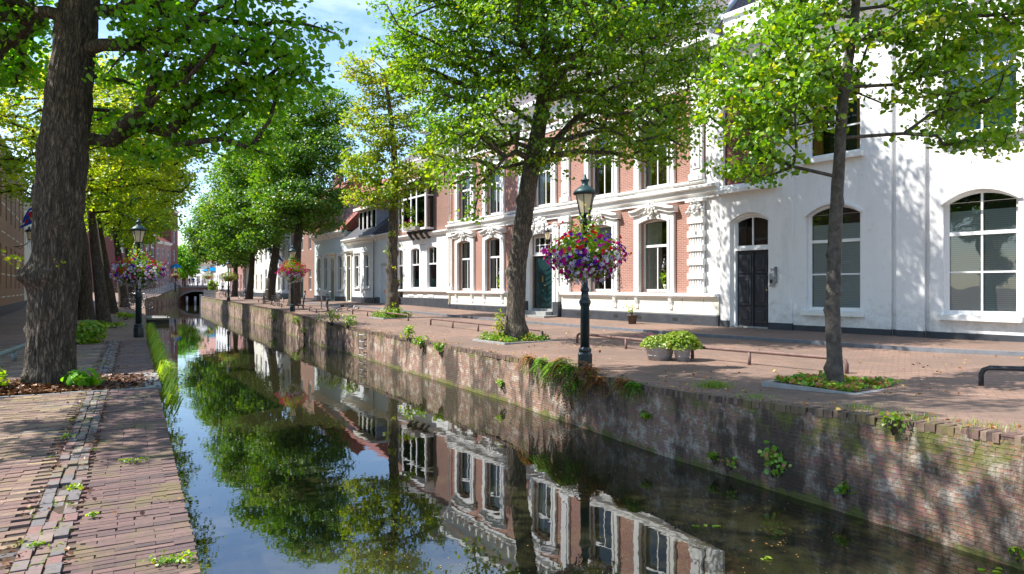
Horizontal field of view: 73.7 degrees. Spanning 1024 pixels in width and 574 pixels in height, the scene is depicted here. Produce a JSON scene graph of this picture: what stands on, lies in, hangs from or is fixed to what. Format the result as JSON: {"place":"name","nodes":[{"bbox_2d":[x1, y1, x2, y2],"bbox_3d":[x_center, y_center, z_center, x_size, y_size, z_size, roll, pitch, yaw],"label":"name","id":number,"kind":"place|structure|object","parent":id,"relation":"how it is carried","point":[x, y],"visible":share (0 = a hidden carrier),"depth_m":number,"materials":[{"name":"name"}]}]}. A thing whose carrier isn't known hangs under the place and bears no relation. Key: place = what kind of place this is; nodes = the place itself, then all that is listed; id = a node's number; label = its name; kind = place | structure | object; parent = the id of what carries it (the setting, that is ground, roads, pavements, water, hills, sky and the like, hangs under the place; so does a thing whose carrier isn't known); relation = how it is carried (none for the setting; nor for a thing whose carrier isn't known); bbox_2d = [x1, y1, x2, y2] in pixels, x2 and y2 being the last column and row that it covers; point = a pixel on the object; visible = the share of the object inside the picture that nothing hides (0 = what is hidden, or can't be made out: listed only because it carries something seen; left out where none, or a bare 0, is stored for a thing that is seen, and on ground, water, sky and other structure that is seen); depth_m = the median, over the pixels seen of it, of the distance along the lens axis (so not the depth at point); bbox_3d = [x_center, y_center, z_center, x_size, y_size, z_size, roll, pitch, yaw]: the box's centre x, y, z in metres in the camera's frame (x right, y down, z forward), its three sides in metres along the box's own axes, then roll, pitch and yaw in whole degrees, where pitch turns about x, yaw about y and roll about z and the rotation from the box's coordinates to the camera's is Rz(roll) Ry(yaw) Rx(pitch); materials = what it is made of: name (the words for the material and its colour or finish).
{"place":"outdoors","nodes":[
{"label":"outdoors","id":0,"kind":"place"},
{"bbox_2d":[0,341,109,573],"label":"pavement","id":1,"kind":"structure","parent":0,"point":[27,437],"depth_m":7.14,"materials":[{"name":"brick"}]},
{"bbox_2d":[0,288,173,344],"bbox_3d":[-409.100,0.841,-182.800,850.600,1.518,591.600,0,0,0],"label":"ground","id":2,"kind":"structure","parent":0,"point":[12,325],"depth_m":27.65,"materials":[{"name":"brick"}]},
{"bbox_2d":[0,343,24,360],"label":"rail","id":3,"kind":"object","parent":2,"relation":"on","point":[13,351],"visible":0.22,"depth_m":14.60,"materials":[{"name":"metal"}]},
{"bbox_2d":[0,134,29,315],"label":"orange brick house","id":4,"kind":"structure","parent":2,"relation":"on","point":[11,286],"depth_m":43.23,"materials":[{"name":"brick"}]},
{"bbox_2d":[24,201,31,305],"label":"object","id":5,"kind":"structure","parent":2,"relation":"on","point":[27,250],"depth_m":53.75,"materials":[{"name":"paint"}]},
{"bbox_2d":[9,341,119,573],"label":"gutter","id":6,"kind":"object","parent":2,"relation":"on","point":[53,562],"visible":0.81,"depth_m":5.09,"materials":[{"name":"stone"}]},
{"bbox_2d":[0,343,180,566],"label":"fallen leaves","id":7,"kind":"object","parent":6,"relation":"on","point":[49,508],"visible":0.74,"depth_m":6.10,"materials":[{"name":"plant"}]},
{"bbox_2d":[0,373,154,397],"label":"tree pit border","id":8,"kind":"object","parent":2,"relation":"on","point":[78,391],"visible":0.24,"depth_m":10.21,"materials":[{"name":"grey stone"}]},
{"bbox_2d":[0,45,174,319],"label":"lime tree","id":9,"kind":"object","parent":2,"relation":"on","point":[28,139],"visible":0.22,"depth_m":32.95,"materials":[{"name":"green plant"}]},
{"bbox_2d":[0,340,177,573],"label":"soil","id":10,"kind":"structure","parent":2,"relation":"on","point":[59,509],"depth_m":4.86,"materials":[{"name":"soil"}]},
{"bbox_2d":[8,359,110,572],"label":"grass","id":11,"kind":"structure","parent":10,"relation":"on","point":[29,508],"depth_m":4.86,"materials":[{"name":"plant"}]},
{"bbox_2d":[60,367,106,387],"bbox_3d":[-6.712,1.448,10.649,0.591,0.381,0.477,0,0,0],"label":"shrub","id":12,"kind":"object","parent":10,"relation":"on","point":[78,378],"visible":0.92,"depth_m":10.59,"materials":[{"name":"green plant"}]},
{"bbox_2d":[76,319,109,343],"bbox_3d":[-12.065,1.271,19.046,1.554,0.738,0.931,0,0,-45],"label":"shrub","id":13,"kind":"object","parent":10,"relation":"on","point":[90,330],"visible":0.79,"depth_m":19.04,"materials":[{"name":"green plant"}]},
{"bbox_2d":[0,372,196,396],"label":"fallen leaves","id":14,"kind":"object","parent":10,"relation":"on","point":[13,387],"visible":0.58,"depth_m":10.52,"materials":[{"name":"plant"}]},
{"bbox_2d":[0,0,356,387],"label":"lime tree","id":15,"kind":"object","parent":10,"relation":"on","point":[66,138],"visible":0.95,"depth_m":10.68,"materials":[{"name":"green plant"}]},
{"bbox_2d":[4,55,224,322],"bbox_3d":[-16.346,-3.924,28.472,8.680,11.249,5.173,0,0,0],"label":"lime tree","id":16,"kind":"object","parent":2,"relation":"on","point":[102,196],"visible":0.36,"depth_m":28.24,"materials":[{"name":"green plant"}]},
{"bbox_2d":[84,210,156,297],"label":"red brick house","id":17,"kind":"structure","parent":2,"relation":"on","point":[109,242],"depth_m":94.19,"materials":[{"name":"brick"}]},
{"bbox_2d":[85,191,171,302],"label":"lime tree","id":18,"kind":"object","parent":2,"relation":"on","point":[130,289],"visible":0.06,"depth_m":64.42,"materials":[{"name":"green plant"}]},
{"bbox_2d":[61,340,200,573],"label":"edge paving","id":19,"kind":"structure","parent":2,"relation":"on","point":[129,547],"depth_m":5.19,"materials":[{"name":"brick"}]},
{"bbox_2d":[149,549,195,563],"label":"weed","id":20,"kind":"object","parent":19,"relation":"on","point":[184,560],"visible":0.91,"depth_m":3.91,"materials":[{"name":"green plant"}]},
{"bbox_2d":[84,170,180,307],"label":"lime tree","id":21,"kind":"object","parent":2,"relation":"on","point":[122,294],"visible":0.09,"depth_m":52.91,"materials":[{"name":"green plant"}]},
{"bbox_2d":[130,218,146,337],"bbox_3d":[-11.893,-0.300,21.742,0.472,3.800,0.467,0,0,-45],"label":"street lamp","id":22,"kind":"object","parent":2,"relation":"on","point":[138,230],"visible":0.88,"depth_m":21.66,"materials":[{"name":"metal"}]},
{"bbox_2d":[107,243,168,291],"bbox_3d":[-11.862,-0.622,21.762,1.817,1.610,1.490,0,0,-4],"label":"flower basket","id":23,"kind":"object","parent":22,"relation":"hanging from","point":[143,275],"visible":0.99,"depth_m":21.46,"materials":[{"name":"plant"}]},
{"bbox_2d":[86,135,201,313],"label":"lime tree","id":24,"kind":"object","parent":2,"relation":"on","point":[113,306],"visible":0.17,"depth_m":40.90,"materials":[{"name":"green plant"}]},
{"bbox_2d":[141,281,176,301],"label":"railing","id":25,"kind":"object","parent":2,"relation":"on","point":[148,292],"visible":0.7,"depth_m":90.66,"materials":[{"name":"black metal"}]},
{"bbox_2d":[156,236,172,295],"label":"pink brick house","id":26,"kind":"structure","parent":2,"relation":"on","point":[163,253],"depth_m":114.60,"materials":[{"name":"brick"}]},
{"bbox_2d":[165,281,224,302],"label":"brick bridge","id":27,"kind":"structure","parent":2,"relation":"on","point":[190,292],"depth_m":113.19,"materials":[{"name":"brick"}]},
{"bbox_2d":[309,177,389,302],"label":"white house","id":28,"kind":"structure","parent":0,"point":[359,242],"depth_m":53.01,"materials":[{"name":"paint"}]},
{"bbox_2d":[0,0,700,248],"label":"sky","id":29,"kind":"structure","parent":0,"point":[352,15],"materials":[{"name":"blue"}]},
{"bbox_2d":[146,301,1023,573],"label":"water","id":30,"kind":"structure","parent":0,"point":[605,504],"depth_m":8.78,"materials":[{"name":"liquid"}]},
{"bbox_2d":[146,314,169,323],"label":"pontoon","id":31,"kind":"object","parent":30,"relation":"on","point":[159,319],"visible":0.84,"depth_m":48.92,"materials":[{"name":"grey wood"}]},
{"bbox_2d":[145,288,179,339],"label":"quay wall","id":32,"kind":"structure","parent":30,"relation":"in","point":[169,298],"depth_m":96.06,"materials":[{"name":"brick"}]},
{"bbox_2d":[145,322,199,416],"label":"grass","id":33,"kind":"structure","parent":32,"relation":"attached to","point":[170,393],"depth_m":12.11,"materials":[{"name":"plant"}]},
{"bbox_2d":[201,290,1023,437],"bbox_3d":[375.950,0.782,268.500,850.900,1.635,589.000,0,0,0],"label":"ground","id":34,"kind":"structure","parent":0,"point":[1002,404],"depth_m":13.00,"materials":[{"name":"brick"}]},
{"bbox_2d":[175,186,249,296],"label":"lime tree","id":35,"kind":"object","parent":34,"relation":"on","point":[189,232],"visible":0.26,"depth_m":84.32,"materials":[{"name":"green plant"}]},
{"bbox_2d":[216,264,230,293],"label":"corner house","id":36,"kind":"structure","parent":34,"relation":"on","point":[219,269],"depth_m":102.15,"materials":[{"name":"white paint"}]},
{"bbox_2d":[231,264,245,295],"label":"shop house","id":37,"kind":"structure","parent":34,"relation":"on","point":[242,280],"depth_m":89.07,"materials":[{"name":"paint"}]},
{"bbox_2d":[193,140,285,298],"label":"lime tree","id":38,"kind":"object","parent":34,"relation":"on","point":[229,249],"visible":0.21,"depth_m":67.88,"materials":[{"name":"green plant"}]},
{"bbox_2d":[246,244,263,296],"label":"cream row house","id":39,"kind":"structure","parent":34,"relation":"on","point":[259,279],"depth_m":80.32,"materials":[{"name":"paint"}]},
{"bbox_2d":[208,106,312,301],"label":"lime tree","id":40,"kind":"object","parent":34,"relation":"on","point":[237,203],"visible":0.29,"depth_m":55.76,"materials":[{"name":"green plant"}]},
{"bbox_2d":[264,225,290,298],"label":"white row house","id":41,"kind":"structure","parent":34,"relation":"on","point":[282,286],"depth_m":70.91,"materials":[{"name":"paint"}]},
{"bbox_2d":[288,244,296,311],"bbox_3d":[-12.417,-0.506,38.617,0.472,3.800,0.467,0,0,-45],"label":"street lamp","id":42,"kind":"object","parent":34,"relation":"on","point":[292,251],"visible":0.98,"depth_m":38.53,"materials":[{"name":"metal"}]},
{"bbox_2d":[275,254,308,285],"bbox_3d":[-12.410,-0.979,38.639,1.759,1.814,1.423,0,0,22],"label":"flower basket","id":43,"kind":"object","parent":42,"relation":"attached to","point":[288,273],"visible":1,"depth_m":38.35,"materials":[{"name":"plant"}]},
{"bbox_2d":[238,84,361,305],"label":"lime tree","id":44,"kind":"object","parent":34,"relation":"on","point":[281,197],"visible":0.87,"depth_m":46.13,"materials":[{"name":"green plant"}]},
{"bbox_2d":[291,175,366,299],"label":"brick stone house","id":45,"kind":"structure","parent":34,"relation":"on","point":[308,260],"depth_m":62.61,"materials":[{"name":"white paint"}]},
{"bbox_2d":[372,233,387,303],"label":"white annex","id":46,"kind":"object","parent":34,"relation":"on","point":[381,263],"visible":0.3,"depth_m":47.17,"materials":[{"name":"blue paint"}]},
{"bbox_2d":[389,124,452,307],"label":"oriel house","id":47,"kind":"structure","parent":34,"relation":"on","point":[422,259],"depth_m":41.01,"materials":[{"name":"white paint"}]},
{"bbox_2d":[402,175,433,239],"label":"oriel window","id":48,"kind":"structure","parent":47,"relation":"in","point":[419,203],"depth_m":40.80,"materials":[{"name":"white paint"}]},
{"bbox_2d":[428,246,436,288],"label":"window","id":49,"kind":"structure","parent":47,"relation":"in","point":[432,283],"depth_m":40.78,"materials":[{"name":"white paint"}]},
{"bbox_2d":[430,318,543,334],"bbox_3d":[-1.175,1.413,23.686,0.070,0.357,8.449,0,0,-30],"label":"rail","id":50,"kind":"object","parent":34,"relation":"on","point":[494,325],"visible":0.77,"depth_m":23.92,"materials":[{"name":"metal"}]},
{"bbox_2d":[480,338,545,342],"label":"soil","id":51,"kind":"structure","parent":34,"relation":"on","point":[514,341],"depth_m":19.50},
{"bbox_2d":[477,331,550,342],"bbox_3d":[0.046,1.417,19.790,1.620,0.289,1.611,0,0,-34],"label":"ground cover","id":52,"kind":"object","parent":51,"relation":"on","point":[507,339],"visible":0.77,"depth_m":19.45,"materials":[{"name":"plant"}]},
{"bbox_2d":[357,0,738,340],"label":"lime tree","id":53,"kind":"object","parent":51,"relation":"on","point":[625,25],"visible":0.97,"depth_m":18.83,"materials":[{"name":"green plant"}]},
{"bbox_2d":[573,174,596,369],"bbox_3d":[1.414,-0.300,13.230,0.472,3.800,0.467,0,0,-45],"label":"street lamp","id":54,"kind":"object","parent":34,"relation":"on","point":[584,193],"visible":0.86,"depth_m":13.15,"materials":[{"name":"metal"}]},
{"bbox_2d":[539,204,631,289],"bbox_3d":[1.413,-0.753,13.191,1.774,1.662,1.428,0,0,-9],"label":"flower basket","id":55,"kind":"object","parent":54,"relation":"attached to","point":[580,262],"visible":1,"depth_m":12.93,"materials":[{"name":"plant"}]},
{"bbox_2d":[440,0,758,325],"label":"brick mansion","id":56,"kind":"structure","parent":34,"relation":"on","point":[671,214],"depth_m":26.81,"materials":[{"name":"white paint"}]},
{"bbox_2d":[461,241,469,289],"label":"window","id":57,"kind":"structure","parent":56,"relation":"in","point":[464,258],"depth_m":37.58,"materials":[{"name":"white paint"}]},
{"bbox_2d":[461,173,469,218],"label":"window","id":58,"kind":"structure","parent":56,"relation":"in","point":[463,201],"depth_m":37.58,"materials":[{"name":"white paint"}]},
{"bbox_2d":[489,238,499,290],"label":"window","id":59,"kind":"structure","parent":56,"relation":"in","point":[493,259],"depth_m":35.04,"materials":[{"name":"white paint"}]},
{"bbox_2d":[489,170,499,214],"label":"window","id":60,"kind":"structure","parent":56,"relation":"in","point":[493,205],"depth_m":35.04,"materials":[{"name":"white paint"}]},
{"bbox_2d":[535,256,544,308],"bbox_3d":[1.274,-0.225,31.402,0.130,2.410,0.834,0,0,-33],"label":"door leaf","id":61,"kind":"structure","parent":56,"relation":"in","point":[539,262],"depth_m":31.37,"materials":[{"name":"green paint"}]},
{"bbox_2d":[537,153,549,206],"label":"window","id":62,"kind":"structure","parent":56,"relation":"in","point":[541,180],"depth_m":31.51,"materials":[{"name":"white paint"}]},
{"bbox_2d":[544,256,551,308],"bbox_3d":[1.721,-0.225,30.685,0.180,2.410,0.834,0,0,-34],"label":"door leaf","id":63,"kind":"structure","parent":56,"relation":"in","point":[548,273],"depth_m":30.84,"materials":[{"name":"green paint"}]},
{"bbox_2d":[593,225,610,290],"bbox_3d":[3.821,-1.164,27.761,0.181,2.688,1.440,0,0,-33],"label":"window","id":64,"kind":"structure","parent":56,"relation":"in","point":[603,227],"depth_m":27.82,"materials":[{"name":"white paint"}]},
{"bbox_2d":[593,135,610,196],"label":"window","id":65,"kind":"structure","parent":56,"relation":"in","point":[594,168],"depth_m":28.13,"materials":[{"name":"glass"}]},
{"bbox_2d":[644,219,666,291],"bbox_3d":[5.448,-1.164,25.300,0.179,2.688,1.440,0,0,-33],"label":"window","id":66,"kind":"structure","parent":56,"relation":"in","point":[653,245],"depth_m":25.61,"materials":[{"name":"white paint"}]},
{"bbox_2d":[644,120,666,188],"bbox_3d":[5.446,-4.914,25.298,0.174,2.468,1.440,0,0,-33],"label":"window","id":67,"kind":"structure","parent":56,"relation":"in","point":[648,175],"depth_m":25.79,"materials":[{"name":"white paint"}]},
{"bbox_2d":[576,332,645,348],"bbox_3d":[2.833,1.416,16.973,0.070,0.345,4.196,0,0,-30],"label":"rail","id":68,"kind":"object","parent":34,"relation":"on","point":[610,336],"visible":0.53,"depth_m":17.29,"materials":[{"name":"metal"}]},
{"bbox_2d":[201,297,1023,570],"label":"quay wall","id":69,"kind":"structure","parent":34,"relation":"on","point":[962,492],"depth_m":8.52,"materials":[{"name":"brick"}]},
{"bbox_2d":[556,374,584,402],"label":"fern","id":70,"kind":"object","parent":69,"relation":"attached to","point":[572,387],"visible":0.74,"depth_m":12.78,"materials":[{"name":"green plant"}]},
{"bbox_2d":[563,360,599,393],"bbox_3d":[1.271,1.626,12.469,0.676,0.578,0.817,0,0,0],"label":"fern","id":71,"kind":"object","parent":69,"relation":"attached to","point":[588,370],"visible":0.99,"depth_m":12.39,"materials":[{"name":"green plant"}]},
{"bbox_2d":[576,374,606,398],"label":"fern","id":72,"kind":"object","parent":69,"relation":"attached to","point":[596,381],"visible":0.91,"depth_m":12.18,"materials":[{"name":"brown plant"}]},
{"bbox_2d":[607,376,634,396],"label":"fern","id":73,"kind":"object","parent":69,"relation":"attached to","point":[622,380],"visible":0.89,"depth_m":11.48,"materials":[{"name":"brown plant"}]},
{"bbox_2d":[619,381,645,402],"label":"fern","id":74,"kind":"object","parent":69,"relation":"attached to","point":[634,384],"visible":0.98,"depth_m":11.18,"materials":[{"name":"green plant"}]},
{"bbox_2d":[757,440,791,477],"bbox_3d":[3.371,2.224,8.762,0.390,0.463,0.495,0,0,0],"label":"wall plant","id":75,"kind":"object","parent":69,"relation":"attached to","point":[772,457],"depth_m":8.72,"materials":[{"name":"green plant"}]},
{"bbox_2d":[879,411,907,435],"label":"wall plant","id":76,"kind":"object","parent":69,"relation":"attached to","point":[884,422],"depth_m":7.39,"materials":[{"name":"green plant"}]},
{"bbox_2d":[225,300,1023,446],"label":"coping","id":77,"kind":"object","parent":34,"relation":"on","point":[983,434],"visible":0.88,"depth_m":8.69,"materials":[{"name":"brick"}]},
{"bbox_2d":[541,358,577,393],"bbox_3d":[0.926,1.681,13.046,0.743,0.630,0.949,0,0,0],"label":"fern","id":78,"kind":"object","parent":77,"relation":"attached to","point":[569,367],"visible":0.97,"depth_m":13.02,"materials":[{"name":"green plant"}]},
{"bbox_2d":[264,304,1023,415],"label":"fallen leaves","id":79,"kind":"object","parent":34,"relation":"on","point":[693,374],"visible":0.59,"depth_m":12.39,"materials":[{"name":"plant"}]},
{"bbox_2d":[643,345,672,360],"bbox_3d":[3.168,1.397,14.631,0.623,0.320,0.614,0,0,42],"label":"zinc tub","id":80,"kind":"object","parent":34,"relation":"on","point":[659,354],"visible":0.66,"depth_m":14.42,"materials":[{"name":"metal"}]},
{"bbox_2d":[636,332,674,348],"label":"potted plant","id":81,"kind":"object","parent":80,"relation":"in","point":[653,341],"visible":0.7,"depth_m":14.48,"materials":[{"name":"green plant"}]},
{"bbox_2d":[301,302,1023,355],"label":"kerb","id":82,"kind":"structure","parent":34,"relation":"on","point":[959,351],"depth_m":18.00,"materials":[{"name":"grey stone"}]},
{"bbox_2d":[301,300,1023,350],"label":"footway","id":83,"kind":"structure","parent":34,"relation":"on","point":[893,340],"depth_m":20.14,"materials":[{"name":"brick"}]},
{"bbox_2d":[670,344,693,361],"bbox_3d":[3.575,1.387,14.338,0.407,0.330,0.407,0,0,-45],"label":"zinc tub","id":84,"kind":"object","parent":34,"relation":"on","point":[682,356],"visible":0.75,"depth_m":14.21,"materials":[{"name":"metal"}]},
{"bbox_2d":[660,330,703,350],"bbox_3d":[3.558,1.117,14.440,0.971,0.415,0.770,0,0,0],"label":"potted plant","id":85,"kind":"object","parent":84,"relation":"in","point":[681,338],"visible":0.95,"depth_m":14.24,"materials":[{"name":"green plant"}]},
{"bbox_2d":[363,328,1022,430],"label":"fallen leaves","id":86,"kind":"object","parent":34,"relation":"on","point":[887,413],"visible":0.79,"depth_m":8.37,"materials":[{"name":"plant"}]},
{"bbox_2d":[692,379,741,389],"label":"grass","id":87,"kind":"structure","parent":34,"relation":"on","point":[710,385],"depth_m":10.67,"materials":[{"name":"plant"}]},
{"bbox_2d":[691,346,848,373],"bbox_3d":[4.855,1.407,13.288,0.069,0.373,3.489,0,0,-35],"label":"rail","id":88,"kind":"object","parent":34,"relation":"on","point":[845,361],"visible":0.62,"depth_m":13.12,"materials":[{"name":"metal"}]},
{"bbox_2d":[762,375,883,394],"bbox_3d":[4.972,1.519,10.461,1.540,0.082,1.540,0,0,-33],"label":"tree pit border","id":89,"kind":"object","parent":34,"relation":"on","point":[772,383],"visible":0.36,"depth_m":10.07,"materials":[{"name":"grey stone"}]},
{"bbox_2d":[775,376,883,392],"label":"soil","id":90,"kind":"structure","parent":34,"relation":"on","point":[869,388],"depth_m":9.96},
{"bbox_2d":[774,370,901,391],"bbox_3d":[4.974,1.438,10.460,1.385,0.161,1.374,0,0,-33],"label":"ground cover","id":91,"kind":"object","parent":90,"relation":"on","point":[848,385],"visible":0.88,"depth_m":10.34,"materials":[{"name":"plant"}]},
{"bbox_2d":[683,0,1023,382],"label":"lime tree","id":92,"kind":"object","parent":90,"relation":"on","point":[775,120],"visible":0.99,"depth_m":10.26,"materials":[{"name":"green plant"}]},
{"bbox_2d":[710,0,1023,341],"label":"white townhouse","id":93,"kind":"structure","parent":34,"relation":"on","point":[932,244],"depth_m":18.44,"materials":[{"name":"paint"}]},
{"bbox_2d":[738,250,751,325],"bbox_3d":[7.559,0.040,22.126,0.115,2.440,0.585,0,0,-36],"label":"door leaf","id":94,"kind":"structure","parent":93,"relation":"in","point":[744,257],"depth_m":22.08,"materials":[{"name":"black paint"}]},
{"bbox_2d":[725,80,773,185],"bbox_3d":[7.642,-4.930,21.905,0.060,3.340,1.860,0,0,-36],"label":"blind window","id":95,"kind":"structure","parent":93,"relation":"in","point":[727,149],"depth_m":22.25,"materials":[{"name":"white brick"}]},
{"bbox_2d":[737,215,767,247],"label":"transom window","id":96,"kind":"structure","parent":93,"relation":"in","point":[752,216],"depth_m":21.88,"materials":[{"name":"white paint"}]},
{"bbox_2d":[754,250,767,326],"bbox_3d":[7.898,0.040,21.637,0.145,2.440,0.585,0,0,-36],"label":"door leaf","id":97,"kind":"structure","parent":93,"relation":"in","point":[760,256],"depth_m":21.61,"materials":[{"name":"black paint"}]},
{"bbox_2d":[809,205,860,310],"bbox_3d":[9.365,-0.853,19.719,0.127,3.066,1.600,0,0,-36],"label":"window","id":98,"kind":"structure","parent":93,"relation":"in","point":[850,300],"depth_m":19.62,"materials":[{"name":"glass"}]},
{"bbox_2d":[809,69,860,158],"bbox_3d":[9.387,-5.033,19.735,0.180,2.506,1.600,0,0,-36],"label":"window","id":99,"kind":"structure","parent":93,"relation":"in","point":[816,145],"depth_m":20.04,"materials":[{"name":"glass"}]},
{"bbox_2d":[946,189,1018,315],"bbox_3d":[11.543,-0.853,16.743,0.127,3.066,1.600,0,0,-36],"label":"window","id":100,"kind":"structure","parent":93,"relation":"in","point":[982,246],"depth_m":16.72,"materials":[{"name":"glass"}]},
{"bbox_2d":[946,30,1018,134],"bbox_3d":[11.543,-5.040,16.743,0.127,2.520,1.600,0,0,-36],"label":"window","id":101,"kind":"structure","parent":93,"relation":"in","point":[979,126],"depth_m":16.63,"materials":[{"name":"white paint"}]},
{"bbox_2d":[978,365,1023,385],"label":"rail","id":102,"kind":"object","parent":34,"relation":"on","point":[983,370],"visible":0.84,"depth_m":9.75,"materials":[{"name":"black metal"}]},
{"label":"soil","id":103,"kind":"structure","parent":34,"relation":"on","visible":0},
{"bbox_2d":[332,51,450,316],"bbox_3d":[-5.739,-4.790,32.294,5.676,12.715,3.652,0,0,0],"label":"lime tree","id":104,"kind":"object","parent":103,"relation":"on","point":[370,160],"visible":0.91,"depth_m":32.15,"materials":[{"name":"green plant"}]},
{"label":"ground","id":105,"kind":"structure","parent":0,"visible":0},
{"bbox_2d":[161,207,179,286],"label":"dark brick tower house","id":106,"kind":"structure","parent":105,"relation":"on","point":[173,238],"depth_m":119.62,"materials":[{"name":"brick"}]},
{"bbox_2d":[178,245,204,286],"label":"willow tree","id":107,"kind":"object","parent":105,"relation":"on","point":[185,271],"visible":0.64,"depth_m":126.81,"materials":[{"name":"green plant"}]},
{"bbox_2d":[188,250,215,286],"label":"white house","id":108,"kind":"structure","parent":105,"relation":"on","point":[201,271],"depth_m":135.51,"materials":[{"name":"paint"}]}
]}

